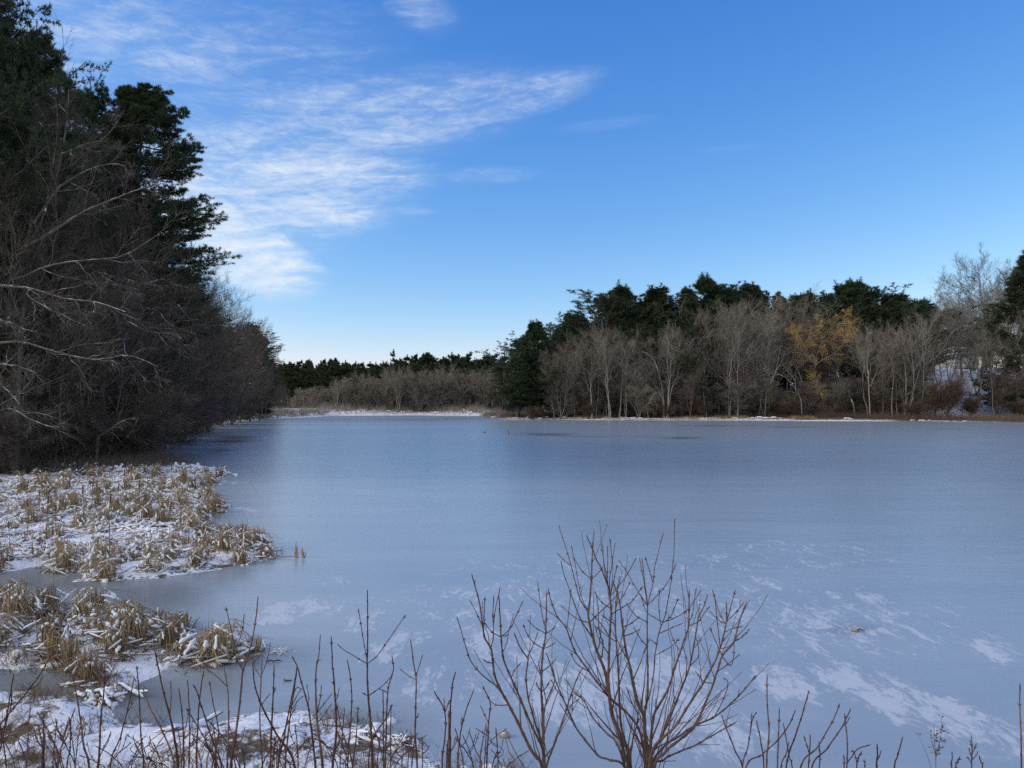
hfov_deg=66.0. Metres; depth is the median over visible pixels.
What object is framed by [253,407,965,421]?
snow mounds
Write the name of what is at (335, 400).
thicket tree
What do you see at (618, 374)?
bare tree
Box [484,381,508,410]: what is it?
thicket tree
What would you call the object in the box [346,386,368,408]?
thicket tree
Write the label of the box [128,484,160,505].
cattail clump
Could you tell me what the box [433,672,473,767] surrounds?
shoot
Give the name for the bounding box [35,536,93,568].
cattail clump
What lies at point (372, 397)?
thicket tree
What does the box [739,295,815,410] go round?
bare tree
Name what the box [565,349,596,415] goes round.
tree
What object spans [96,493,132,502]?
cattail clump
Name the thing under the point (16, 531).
cattail clump
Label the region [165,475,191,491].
cattail clump
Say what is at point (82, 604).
cattail clump
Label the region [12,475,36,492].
cattail clump
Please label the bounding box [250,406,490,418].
shore reeds
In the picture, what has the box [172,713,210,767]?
shoot
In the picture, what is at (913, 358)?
bare tree
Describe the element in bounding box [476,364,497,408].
pine tree
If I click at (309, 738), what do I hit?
shoot
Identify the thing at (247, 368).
bare tree
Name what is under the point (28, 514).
cattail stalk
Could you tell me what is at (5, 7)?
pine tree
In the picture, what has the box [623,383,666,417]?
shrub
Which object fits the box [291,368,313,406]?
pine tree
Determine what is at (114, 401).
bush
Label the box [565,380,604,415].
shrub
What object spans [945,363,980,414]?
tree
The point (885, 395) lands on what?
shrub
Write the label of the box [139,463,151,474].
cattail clump
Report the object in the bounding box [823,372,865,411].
shrub
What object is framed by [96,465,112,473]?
cattail clump
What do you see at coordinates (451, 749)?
shoot
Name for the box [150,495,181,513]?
cattail clump
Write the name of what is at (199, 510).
cattail clump
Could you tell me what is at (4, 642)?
cattail clump
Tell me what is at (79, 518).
cattail clump
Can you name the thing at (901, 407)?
shrub
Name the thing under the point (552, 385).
bare tree
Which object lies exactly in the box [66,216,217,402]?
bare tree
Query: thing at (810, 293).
pine tree
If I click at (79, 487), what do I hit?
cattail clump
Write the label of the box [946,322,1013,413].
bare tree
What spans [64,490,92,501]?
cattail clump
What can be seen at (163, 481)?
cattail clump
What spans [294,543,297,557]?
reed stub
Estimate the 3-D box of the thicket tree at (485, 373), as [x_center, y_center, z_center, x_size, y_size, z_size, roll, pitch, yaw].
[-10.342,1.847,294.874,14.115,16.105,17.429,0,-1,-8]
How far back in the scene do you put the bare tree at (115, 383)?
54.19 m
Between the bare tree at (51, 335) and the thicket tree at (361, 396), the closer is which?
the bare tree at (51, 335)
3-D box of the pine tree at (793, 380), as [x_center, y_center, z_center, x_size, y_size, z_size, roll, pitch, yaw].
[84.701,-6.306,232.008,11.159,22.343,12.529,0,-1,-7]
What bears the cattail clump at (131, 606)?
on the ground at (148, 670)
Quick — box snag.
[93,390,155,462]
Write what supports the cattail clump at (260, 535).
on the ground at (148, 670)
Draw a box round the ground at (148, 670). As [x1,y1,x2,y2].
[0,368,1023,767]
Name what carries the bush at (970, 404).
on the ground at (148, 670)
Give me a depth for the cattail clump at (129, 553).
19.51 m
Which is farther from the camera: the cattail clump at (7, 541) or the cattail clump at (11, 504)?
the cattail clump at (11, 504)
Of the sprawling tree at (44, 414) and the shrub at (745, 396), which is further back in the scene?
the shrub at (745, 396)
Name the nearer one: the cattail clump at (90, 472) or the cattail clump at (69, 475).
the cattail clump at (69, 475)
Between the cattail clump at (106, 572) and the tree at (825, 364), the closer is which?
the cattail clump at (106, 572)
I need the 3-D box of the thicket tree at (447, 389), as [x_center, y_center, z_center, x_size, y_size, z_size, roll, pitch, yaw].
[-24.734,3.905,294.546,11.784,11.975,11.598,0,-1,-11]
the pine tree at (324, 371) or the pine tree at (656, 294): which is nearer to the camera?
the pine tree at (656, 294)
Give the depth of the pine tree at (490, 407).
316.59 m
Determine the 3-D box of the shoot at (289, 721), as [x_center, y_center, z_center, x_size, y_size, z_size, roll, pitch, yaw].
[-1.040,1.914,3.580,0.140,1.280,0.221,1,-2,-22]
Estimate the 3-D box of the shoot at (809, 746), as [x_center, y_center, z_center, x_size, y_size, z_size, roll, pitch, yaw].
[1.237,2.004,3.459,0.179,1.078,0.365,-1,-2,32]
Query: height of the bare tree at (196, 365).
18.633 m
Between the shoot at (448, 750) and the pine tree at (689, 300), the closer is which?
the shoot at (448, 750)
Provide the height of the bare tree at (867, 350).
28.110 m
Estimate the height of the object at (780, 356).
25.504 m
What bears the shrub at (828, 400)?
on the ground at (148, 670)
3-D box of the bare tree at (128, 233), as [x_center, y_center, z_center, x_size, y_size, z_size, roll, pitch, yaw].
[-27.223,-5.821,51.966,13.513,22.567,10.942,0,-1,-7]
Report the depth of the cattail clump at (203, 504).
28.30 m
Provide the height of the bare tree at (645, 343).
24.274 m
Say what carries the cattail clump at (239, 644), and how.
on the ice
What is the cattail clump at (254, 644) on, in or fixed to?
on the ice
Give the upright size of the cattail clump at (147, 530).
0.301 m
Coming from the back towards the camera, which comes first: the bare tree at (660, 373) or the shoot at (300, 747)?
the bare tree at (660, 373)
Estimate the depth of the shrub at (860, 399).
205.06 m
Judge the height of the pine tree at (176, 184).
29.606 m
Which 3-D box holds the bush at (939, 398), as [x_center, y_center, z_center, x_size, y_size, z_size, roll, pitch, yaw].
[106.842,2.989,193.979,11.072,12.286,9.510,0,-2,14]
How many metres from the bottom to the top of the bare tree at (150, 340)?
16.922 m
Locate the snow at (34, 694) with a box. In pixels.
[0,634,559,767]
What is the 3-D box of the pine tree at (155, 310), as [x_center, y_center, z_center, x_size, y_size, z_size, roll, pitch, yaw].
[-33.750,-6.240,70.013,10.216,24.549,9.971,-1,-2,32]
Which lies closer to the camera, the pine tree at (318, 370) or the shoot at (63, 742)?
the shoot at (63, 742)
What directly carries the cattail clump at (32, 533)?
on the ground at (148, 670)
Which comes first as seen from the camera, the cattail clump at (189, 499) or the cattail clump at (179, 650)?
the cattail clump at (179, 650)
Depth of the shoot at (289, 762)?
3.98 m
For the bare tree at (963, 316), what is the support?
on the ground at (148, 670)
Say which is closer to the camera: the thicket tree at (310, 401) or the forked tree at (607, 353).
the forked tree at (607, 353)
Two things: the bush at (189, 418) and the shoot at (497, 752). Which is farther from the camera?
the bush at (189, 418)
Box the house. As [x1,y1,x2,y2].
[935,346,978,367]
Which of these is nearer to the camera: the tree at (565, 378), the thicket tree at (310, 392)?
the tree at (565, 378)
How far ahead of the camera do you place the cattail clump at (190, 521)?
24.39 m
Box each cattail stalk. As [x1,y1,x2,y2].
[27,498,28,535]
[46,495,48,538]
[82,486,83,522]
[109,493,111,534]
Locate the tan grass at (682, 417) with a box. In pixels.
[485,414,1019,419]
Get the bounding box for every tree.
[0,0,82,403]
[0,0,112,371]
[0,12,189,474]
[0,18,135,449]
[0,30,125,421]
[0,139,154,472]
[0,162,150,459]
[0,221,141,469]
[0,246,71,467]
[0,248,171,422]
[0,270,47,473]
[0,311,110,468]
[0,380,86,448]
[3,145,218,407]
[3,204,154,464]
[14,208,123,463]
[22,75,129,399]
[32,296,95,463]
[33,230,194,398]
[35,244,201,459]
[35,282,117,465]
[54,196,188,389]
[54,314,190,398]
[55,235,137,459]
[55,266,153,401]
[58,72,176,381]
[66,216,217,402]
[67,133,185,386]
[75,82,241,394]
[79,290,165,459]
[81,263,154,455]
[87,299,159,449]
[93,271,211,387]
[99,227,226,392]
[101,192,186,387]
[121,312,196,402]
[127,290,228,392]
[128,246,192,389]
[154,213,222,374]
[170,262,249,386]
[173,273,229,383]
[177,248,255,388]
[184,283,259,390]
[188,298,247,426]
[195,258,270,381]
[201,289,261,427]
[212,309,269,425]
[212,333,248,424]
[219,349,263,424]
[220,327,261,421]
[221,301,284,424]
[228,317,280,422]
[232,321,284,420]
[246,338,280,417]
[246,352,274,421]
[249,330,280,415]
[249,355,287,419]
[259,365,282,405]
[264,372,284,417]
[271,390,285,409]
[276,363,290,401]
[277,362,296,407]
[277,368,302,407]
[277,379,290,410]
[282,389,293,408]
[285,395,297,406]
[287,361,295,405]
[287,365,319,407]
[290,359,302,403]
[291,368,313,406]
[294,369,325,406]
[294,369,326,407]
[294,386,317,406]
[295,384,322,406]
[300,360,315,405]
[304,395,316,406]
[305,363,331,403]
[307,388,324,405]
[308,384,337,407]
[314,357,340,373]
[314,365,322,406]
[315,369,338,394]
[318,367,347,403]
[319,358,326,404]
[321,363,345,405]
[322,365,340,398]
[323,389,340,405]
[324,376,350,407]
[328,380,354,405]
[336,364,353,406]
[338,363,361,388]
[338,385,358,406]
[339,386,358,407]
[342,376,374,408]
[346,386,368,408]
[351,369,381,406]
[353,366,371,398]
[354,366,366,406]
[355,362,365,406]
[356,379,382,408]
[361,361,373,402]
[365,362,391,400]
[367,362,395,406]
[368,377,398,408]
[369,382,394,405]
[374,375,407,406]
[379,367,415,411]
[381,366,407,406]
[383,349,397,404]
[384,361,402,386]
[391,354,414,404]
[391,381,416,407]
[394,357,409,405]
[396,364,429,409]
[397,362,422,386]
[399,372,425,409]
[400,371,440,411]
[406,380,427,408]
[411,353,417,403]
[415,363,441,407]
[417,363,428,375]
[417,378,449,410]
[418,352,444,403]
[419,371,448,410]
[420,363,461,407]
[425,372,457,407]
[436,381,457,409]
[437,356,451,405]
[438,356,448,405]
[440,374,480,408]
[441,365,455,405]
[443,378,471,407]
[445,369,469,408]
[447,352,461,405]
[452,354,463,404]
[455,374,482,406]
[457,362,473,403]
[461,362,494,407]
[463,351,475,404]
[464,368,494,406]
[469,318,564,417]
[469,369,496,408]
[469,369,498,407]
[476,354,498,407]
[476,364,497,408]
[476,373,509,409]
[481,362,510,410]
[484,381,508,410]
[486,342,549,417]
[489,353,498,408]
[498,331,577,416]
[528,347,587,416]
[537,335,591,418]
[537,354,567,418]
[542,342,566,412]
[544,310,593,393]
[548,279,699,414]
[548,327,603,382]
[549,339,606,414]
[551,311,597,413]
[553,302,645,404]
[554,327,660,415]
[559,282,711,414]
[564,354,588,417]
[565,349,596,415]
[573,337,606,418]
[574,345,618,415]
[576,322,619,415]
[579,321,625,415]
[586,317,626,418]
[594,336,655,415]
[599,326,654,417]
[601,358,656,417]
[610,298,659,388]
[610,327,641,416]
[617,378,637,412]
[626,306,717,391]
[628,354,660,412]
[629,284,731,413]
[632,340,688,417]
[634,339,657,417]
[638,329,694,391]
[638,347,682,413]
[647,272,782,410]
[649,318,688,417]
[657,333,711,415]
[659,324,730,415]
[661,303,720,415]
[668,365,706,415]
[681,307,738,416]
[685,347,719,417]
[691,300,755,415]
[695,296,770,411]
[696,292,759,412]
[696,295,771,384]
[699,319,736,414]
[702,294,744,385]
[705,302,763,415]
[707,348,758,414]
[708,311,783,382]
[714,304,786,414]
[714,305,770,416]
[721,286,784,387]
[734,280,801,381]
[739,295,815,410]
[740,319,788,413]
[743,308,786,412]
[746,371,779,416]
[748,280,831,391]
[758,284,797,389]
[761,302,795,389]
[761,359,803,415]
[763,297,852,411]
[763,336,795,413]
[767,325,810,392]
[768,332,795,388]
[771,291,807,394]
[774,310,853,411]
[777,280,900,379]
[779,287,855,387]
[783,326,836,388]
[785,306,862,414]
[785,329,798,391]
[787,292,821,310]
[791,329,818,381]
[798,312,925,409]
[799,333,831,396]
[801,276,953,378]
[805,279,941,378]
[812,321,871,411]
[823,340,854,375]
[827,353,856,415]
[829,290,911,352]
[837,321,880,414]
[838,288,987,400]
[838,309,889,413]
[840,318,925,389]
[841,299,887,380]
[853,329,893,413]
[853,347,917,412]
[856,296,966,403]
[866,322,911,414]
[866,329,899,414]
[868,344,909,413]
[873,343,912,413]
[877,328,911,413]
[878,344,931,413]
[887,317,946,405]
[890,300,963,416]
[890,337,938,414]
[893,327,957,416]
[894,356,948,404]
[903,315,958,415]
[904,304,984,413]
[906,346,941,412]
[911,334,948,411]
[915,283,1006,380]
[928,299,963,383]
[930,264,991,376]
[933,242,1014,368]
[939,286,1015,392]
[945,257,1022,365]
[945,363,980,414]
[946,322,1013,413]
[960,330,1023,414]
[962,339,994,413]
[964,250,1023,415]
[964,319,998,362]
[967,279,1023,376]
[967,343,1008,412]
[984,310,1023,415]
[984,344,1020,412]
[990,365,1023,399]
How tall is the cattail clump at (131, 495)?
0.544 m
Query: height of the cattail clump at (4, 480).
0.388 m
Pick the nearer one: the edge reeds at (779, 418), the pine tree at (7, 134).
the pine tree at (7, 134)
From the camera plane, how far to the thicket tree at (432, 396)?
289.46 m
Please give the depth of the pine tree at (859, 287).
215.52 m
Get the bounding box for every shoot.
[0,651,53,751]
[0,721,14,767]
[13,731,45,767]
[25,704,56,767]
[33,708,74,767]
[36,712,80,767]
[48,720,69,767]
[66,654,119,767]
[75,727,110,767]
[79,737,122,767]
[107,730,167,767]
[109,666,144,767]
[126,734,162,767]
[130,742,167,767]
[143,649,190,767]
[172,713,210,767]
[172,723,221,767]
[186,708,217,767]
[188,715,244,767]
[193,670,221,767]
[203,735,225,767]
[207,598,259,767]
[223,736,245,767]
[252,663,302,767]
[253,642,274,767]
[255,735,285,767]
[255,737,292,767]
[261,732,295,767]
[264,725,309,767]
[277,674,300,767]
[292,634,331,767]
[303,727,323,767]
[316,731,352,767]
[323,732,348,767]
[330,637,352,767]
[337,589,405,767]
[347,660,358,767]
[368,713,384,767]
[378,655,407,767]
[382,737,414,767]
[396,733,429,767]
[400,639,422,767]
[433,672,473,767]
[445,734,457,767]
[455,728,478,767]
[469,687,491,767]
[476,727,506,767]
[489,739,529,767]
[721,709,795,767]
[765,675,808,767]
[780,723,820,767]
[800,704,850,767]
[843,744,870,767]
[876,737,902,767]
[950,752,983,767]
[966,736,977,767]
[1018,684,1022,767]
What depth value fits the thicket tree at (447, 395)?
292.07 m
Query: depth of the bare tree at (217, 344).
109.25 m
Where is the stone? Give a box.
[499,731,510,737]
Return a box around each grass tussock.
[74,682,147,713]
[132,711,222,767]
[286,712,334,724]
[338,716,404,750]
[384,730,426,753]
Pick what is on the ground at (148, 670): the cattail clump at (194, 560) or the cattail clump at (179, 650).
the cattail clump at (194, 560)
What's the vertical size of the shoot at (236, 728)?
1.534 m
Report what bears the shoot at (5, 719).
on the ground at (148, 670)
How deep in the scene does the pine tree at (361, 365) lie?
316.61 m
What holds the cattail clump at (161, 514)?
on the ground at (148, 670)
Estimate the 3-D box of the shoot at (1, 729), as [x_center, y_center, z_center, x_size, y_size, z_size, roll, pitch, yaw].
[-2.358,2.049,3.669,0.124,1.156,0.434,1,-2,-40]
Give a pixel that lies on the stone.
(503, 735)
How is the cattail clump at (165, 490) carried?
on the ground at (148, 670)
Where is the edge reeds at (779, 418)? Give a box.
[493,417,1023,422]
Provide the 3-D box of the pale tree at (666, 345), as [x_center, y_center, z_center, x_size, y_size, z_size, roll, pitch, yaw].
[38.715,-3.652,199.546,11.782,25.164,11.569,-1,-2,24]
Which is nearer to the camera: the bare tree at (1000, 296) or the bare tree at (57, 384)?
the bare tree at (57, 384)
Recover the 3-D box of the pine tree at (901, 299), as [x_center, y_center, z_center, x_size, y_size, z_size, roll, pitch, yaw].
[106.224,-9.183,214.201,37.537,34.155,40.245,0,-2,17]
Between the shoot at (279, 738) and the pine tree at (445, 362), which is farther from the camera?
the pine tree at (445, 362)
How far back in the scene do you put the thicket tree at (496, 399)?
292.70 m
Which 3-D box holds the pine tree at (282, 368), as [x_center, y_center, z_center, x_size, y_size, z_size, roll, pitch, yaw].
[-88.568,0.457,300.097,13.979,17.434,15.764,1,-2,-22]
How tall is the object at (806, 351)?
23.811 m
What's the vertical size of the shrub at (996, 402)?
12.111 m
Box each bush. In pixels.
[0,391,130,462]
[0,399,112,470]
[0,407,60,469]
[20,380,188,454]
[33,422,107,464]
[51,381,202,457]
[64,383,190,453]
[95,381,229,448]
[104,421,158,457]
[110,384,222,452]
[125,383,209,447]
[127,375,242,444]
[161,377,249,439]
[209,385,254,428]
[221,387,265,423]
[228,394,265,421]
[524,404,543,419]
[578,402,596,417]
[658,403,678,416]
[688,400,711,416]
[772,399,802,416]
[900,398,927,417]
[920,371,972,417]
[956,392,983,415]
[1000,397,1023,416]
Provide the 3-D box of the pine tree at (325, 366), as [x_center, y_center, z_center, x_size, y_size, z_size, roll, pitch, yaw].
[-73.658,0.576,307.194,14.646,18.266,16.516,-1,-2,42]
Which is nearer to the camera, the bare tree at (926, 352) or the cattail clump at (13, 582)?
the cattail clump at (13, 582)
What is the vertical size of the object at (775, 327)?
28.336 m
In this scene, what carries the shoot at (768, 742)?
on the ground at (148, 670)
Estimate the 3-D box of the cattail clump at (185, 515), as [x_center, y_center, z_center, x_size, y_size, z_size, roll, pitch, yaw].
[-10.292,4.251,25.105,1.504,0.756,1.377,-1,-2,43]
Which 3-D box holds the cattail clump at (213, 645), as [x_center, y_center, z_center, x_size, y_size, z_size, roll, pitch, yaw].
[-4.580,3.987,12.298,1.457,0.800,1.591,-1,-2,34]
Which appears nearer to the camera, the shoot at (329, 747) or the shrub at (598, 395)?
the shoot at (329, 747)
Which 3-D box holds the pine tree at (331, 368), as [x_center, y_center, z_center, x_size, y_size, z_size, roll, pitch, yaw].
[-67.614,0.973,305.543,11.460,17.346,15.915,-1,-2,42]
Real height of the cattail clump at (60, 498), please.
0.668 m
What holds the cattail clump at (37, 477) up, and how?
on the ground at (148, 670)
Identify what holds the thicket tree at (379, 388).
on the ground at (148, 670)
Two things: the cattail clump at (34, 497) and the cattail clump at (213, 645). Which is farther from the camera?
the cattail clump at (34, 497)
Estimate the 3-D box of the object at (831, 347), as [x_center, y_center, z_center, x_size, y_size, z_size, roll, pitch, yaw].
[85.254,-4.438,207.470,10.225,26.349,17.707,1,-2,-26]
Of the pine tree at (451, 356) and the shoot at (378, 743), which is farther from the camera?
the pine tree at (451, 356)
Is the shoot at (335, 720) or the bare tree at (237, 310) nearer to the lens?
the shoot at (335, 720)
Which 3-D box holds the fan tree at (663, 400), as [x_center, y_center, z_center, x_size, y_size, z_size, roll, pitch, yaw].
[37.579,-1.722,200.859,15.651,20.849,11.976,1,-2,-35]
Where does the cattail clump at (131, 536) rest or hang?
on the ground at (148, 670)
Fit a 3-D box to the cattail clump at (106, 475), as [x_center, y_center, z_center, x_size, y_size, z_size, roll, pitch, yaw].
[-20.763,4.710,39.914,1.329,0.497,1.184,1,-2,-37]
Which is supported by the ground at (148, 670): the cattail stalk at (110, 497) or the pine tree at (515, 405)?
the pine tree at (515, 405)
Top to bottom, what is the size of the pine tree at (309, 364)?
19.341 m
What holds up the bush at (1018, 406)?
on the ground at (148, 670)
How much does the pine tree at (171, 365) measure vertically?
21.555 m
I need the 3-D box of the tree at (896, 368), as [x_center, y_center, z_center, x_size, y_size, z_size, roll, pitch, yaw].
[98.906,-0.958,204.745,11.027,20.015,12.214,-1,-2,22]
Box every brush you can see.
[0,410,286,473]
[0,446,207,475]
[258,400,506,416]
[479,409,1023,421]
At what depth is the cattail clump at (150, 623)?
13.04 m
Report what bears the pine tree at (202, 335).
on the ground at (148, 670)
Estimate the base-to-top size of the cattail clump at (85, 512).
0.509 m
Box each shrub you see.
[457,575,590,767]
[523,518,768,767]
[541,393,573,415]
[548,520,648,767]
[557,393,580,416]
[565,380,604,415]
[585,377,627,415]
[594,387,620,412]
[609,393,634,413]
[622,388,649,416]
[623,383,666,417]
[640,375,702,415]
[641,384,678,415]
[664,392,694,416]
[674,391,707,415]
[694,381,736,415]
[709,378,758,414]
[713,386,731,415]
[730,396,754,415]
[736,376,784,415]
[744,375,785,416]
[774,388,818,415]
[791,384,829,413]
[793,376,849,414]
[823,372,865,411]
[827,378,869,412]
[844,376,884,410]
[850,387,894,414]
[854,376,898,415]
[866,383,911,414]
[894,397,912,412]
[901,375,965,415]
[972,373,1023,413]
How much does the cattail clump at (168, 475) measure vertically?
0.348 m
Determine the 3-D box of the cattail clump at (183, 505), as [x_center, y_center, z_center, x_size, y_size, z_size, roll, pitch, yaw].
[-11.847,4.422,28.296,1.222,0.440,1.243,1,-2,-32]
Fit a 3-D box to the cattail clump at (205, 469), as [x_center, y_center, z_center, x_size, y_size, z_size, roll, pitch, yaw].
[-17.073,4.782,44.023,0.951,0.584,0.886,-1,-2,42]
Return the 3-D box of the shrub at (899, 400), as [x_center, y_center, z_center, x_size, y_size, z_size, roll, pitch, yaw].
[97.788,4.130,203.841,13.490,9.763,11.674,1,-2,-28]
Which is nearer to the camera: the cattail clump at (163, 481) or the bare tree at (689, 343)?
the cattail clump at (163, 481)
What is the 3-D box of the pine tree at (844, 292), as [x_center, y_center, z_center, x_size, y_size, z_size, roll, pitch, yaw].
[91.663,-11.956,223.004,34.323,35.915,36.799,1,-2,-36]
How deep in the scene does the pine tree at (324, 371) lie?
302.49 m
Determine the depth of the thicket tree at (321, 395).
292.51 m
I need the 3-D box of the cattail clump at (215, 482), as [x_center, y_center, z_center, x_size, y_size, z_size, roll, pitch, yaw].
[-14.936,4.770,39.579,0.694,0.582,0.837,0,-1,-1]
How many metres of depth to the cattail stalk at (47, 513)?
22.20 m
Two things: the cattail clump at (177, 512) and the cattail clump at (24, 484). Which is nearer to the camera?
the cattail clump at (177, 512)
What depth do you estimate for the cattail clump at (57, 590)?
14.83 m
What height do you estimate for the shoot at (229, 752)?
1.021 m
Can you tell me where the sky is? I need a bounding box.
[2,0,1023,368]
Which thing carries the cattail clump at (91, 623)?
on the ground at (148, 670)
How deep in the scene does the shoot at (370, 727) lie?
3.56 m
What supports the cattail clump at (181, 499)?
on the ground at (148, 670)
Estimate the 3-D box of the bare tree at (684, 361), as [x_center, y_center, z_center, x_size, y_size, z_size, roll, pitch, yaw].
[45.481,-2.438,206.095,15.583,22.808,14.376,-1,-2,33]
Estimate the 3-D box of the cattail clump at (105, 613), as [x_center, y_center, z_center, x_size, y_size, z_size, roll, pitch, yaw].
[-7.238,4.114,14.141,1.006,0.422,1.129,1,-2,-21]
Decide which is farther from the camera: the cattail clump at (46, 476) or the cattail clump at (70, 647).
the cattail clump at (46, 476)
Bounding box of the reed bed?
[44,462,237,475]
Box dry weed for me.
[916,714,948,767]
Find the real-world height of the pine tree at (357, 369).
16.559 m
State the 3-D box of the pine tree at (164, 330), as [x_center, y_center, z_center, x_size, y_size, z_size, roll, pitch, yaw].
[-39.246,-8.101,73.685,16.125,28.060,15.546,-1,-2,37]
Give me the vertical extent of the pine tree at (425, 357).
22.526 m
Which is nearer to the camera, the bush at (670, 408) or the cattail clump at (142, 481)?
the cattail clump at (142, 481)
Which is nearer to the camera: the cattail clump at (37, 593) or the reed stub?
the cattail clump at (37, 593)
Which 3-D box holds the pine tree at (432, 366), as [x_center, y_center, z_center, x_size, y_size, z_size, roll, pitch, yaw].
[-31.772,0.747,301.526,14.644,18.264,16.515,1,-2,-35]
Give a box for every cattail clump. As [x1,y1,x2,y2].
[0,476,11,482]
[0,486,17,492]
[0,494,12,502]
[0,505,24,516]
[0,510,14,519]
[0,513,34,520]
[0,518,35,529]
[0,528,33,537]
[0,534,27,539]
[0,538,37,545]
[0,539,44,553]
[0,542,45,562]
[0,553,13,570]
[0,578,59,623]
[0,581,13,602]
[0,594,7,611]
[0,613,31,650]
[1,531,55,544]
[2,501,21,508]
[3,475,30,478]
[4,480,33,488]
[4,493,46,502]
[4,574,37,599]
[4,609,45,639]
[5,489,40,498]
[6,470,35,478]
[6,478,29,482]
[7,480,33,489]
[8,540,53,558]
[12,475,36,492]
[12,505,50,523]
[13,497,42,508]
[13,604,93,660]
[15,503,37,518]
[16,527,41,536]
[18,599,75,625]
[19,493,44,504]
[22,585,66,616]
[24,484,45,494]
[27,475,57,489]
[28,469,43,476]
[28,472,56,484]
[29,579,70,608]
[29,584,67,603]
[30,473,40,483]
[30,628,74,665]
[32,509,63,520]
[33,482,61,498]
[33,527,54,533]
[35,500,69,513]
[35,516,68,528]
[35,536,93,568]
[36,496,55,511]
[37,544,83,574]
[37,627,95,673]
[38,537,84,557]
[39,503,74,518]
[40,521,83,539]
[42,487,72,494]
[48,535,76,547]
[52,477,73,487]
[52,492,67,507]
[53,471,79,479]
[54,488,84,508]
[54,647,124,690]
[55,583,132,616]
[58,480,74,489]
[58,643,102,676]
[59,468,79,476]
[59,469,76,480]
[62,482,81,489]
[62,505,96,515]
[63,596,102,623]
[63,607,132,648]
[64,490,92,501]
[64,509,94,527]
[64,611,104,630]
[67,477,87,483]
[68,519,96,533]
[68,522,115,534]
[71,501,103,509]
[71,539,135,570]
[72,484,117,491]
[72,538,125,554]
[74,612,112,635]
[76,507,92,516]
[76,532,115,545]
[76,554,120,580]
[77,463,99,475]
[78,467,102,478]
[78,495,103,505]
[78,541,138,556]
[78,558,132,583]
[79,599,118,624]
[82,475,100,486]
[83,507,127,524]
[83,547,141,564]
[84,482,112,496]
[84,517,118,529]
[86,491,105,506]
[88,509,130,518]
[88,593,179,625]
[91,619,155,664]
[93,522,138,536]
[94,468,106,476]
[94,476,112,483]
[95,600,174,650]
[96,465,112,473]
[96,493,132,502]
[97,472,112,478]
[98,479,119,491]
[98,492,140,515]
[99,500,122,509]
[104,477,127,483]
[106,486,121,492]
[107,515,137,526]
[107,525,165,541]
[108,530,147,541]
[111,516,149,522]
[111,538,156,556]
[112,488,134,500]
[113,537,142,547]
[115,471,141,477]
[117,475,137,489]
[117,596,163,630]
[118,478,153,485]
[119,526,188,536]
[120,466,147,481]
[121,502,142,517]
[122,462,142,474]
[122,491,140,502]
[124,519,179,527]
[125,551,170,573]
[127,477,153,489]
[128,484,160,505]
[129,497,167,522]
[129,498,149,509]
[133,532,181,547]
[134,541,179,559]
[138,529,190,539]
[138,615,164,642]
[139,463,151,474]
[140,535,167,549]
[141,604,174,629]
[142,633,209,671]
[144,472,162,479]
[144,477,170,489]
[145,494,198,505]
[146,468,170,475]
[146,506,179,526]
[146,507,179,520]
[146,614,200,656]
[148,462,168,473]
[148,466,165,478]
[148,490,162,500]
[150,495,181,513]
[151,529,201,547]
[151,546,187,562]
[153,482,169,492]
[157,474,169,487]
[157,539,192,555]
[159,622,254,666]
[160,613,196,641]
[162,611,263,673]
[163,485,192,492]
[164,609,210,633]
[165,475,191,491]
[165,484,191,497]
[166,473,196,477]
[169,507,207,525]
[171,492,201,508]
[171,520,197,533]
[172,503,195,511]
[173,468,191,479]
[173,503,193,517]
[174,471,193,483]
[175,469,202,474]
[177,548,210,569]
[179,516,218,541]
[181,486,202,493]
[181,512,206,529]
[184,498,206,503]
[186,477,203,489]
[186,531,217,552]
[187,543,219,560]
[189,535,232,544]
[191,503,224,517]
[194,485,215,495]
[194,492,225,507]
[195,511,216,524]
[197,465,211,473]
[197,474,210,487]
[197,501,219,514]
[198,473,217,485]
[201,471,218,479]
[202,499,227,511]
[205,528,241,554]
[207,495,228,512]
[211,474,219,483]
[211,492,230,501]
[213,467,228,476]
[213,523,224,531]
[214,523,235,539]
[216,543,256,565]
[217,499,235,507]
[224,517,256,540]
[229,527,266,553]
[230,535,257,552]
[241,525,268,543]
[242,634,272,657]
[244,526,281,548]
[251,542,281,555]
[254,546,278,560]
[267,646,294,655]
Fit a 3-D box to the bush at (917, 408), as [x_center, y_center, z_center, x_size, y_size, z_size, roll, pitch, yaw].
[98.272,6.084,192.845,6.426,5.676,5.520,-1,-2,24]
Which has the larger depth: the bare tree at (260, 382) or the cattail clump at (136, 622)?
the bare tree at (260, 382)
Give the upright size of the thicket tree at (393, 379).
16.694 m
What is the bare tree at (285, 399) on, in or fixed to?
on the ground at (148, 670)
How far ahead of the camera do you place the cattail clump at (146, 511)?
25.64 m
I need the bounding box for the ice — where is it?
[0,415,1023,767]
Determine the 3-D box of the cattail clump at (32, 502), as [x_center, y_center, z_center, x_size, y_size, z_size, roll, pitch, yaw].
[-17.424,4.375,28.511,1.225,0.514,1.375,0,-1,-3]

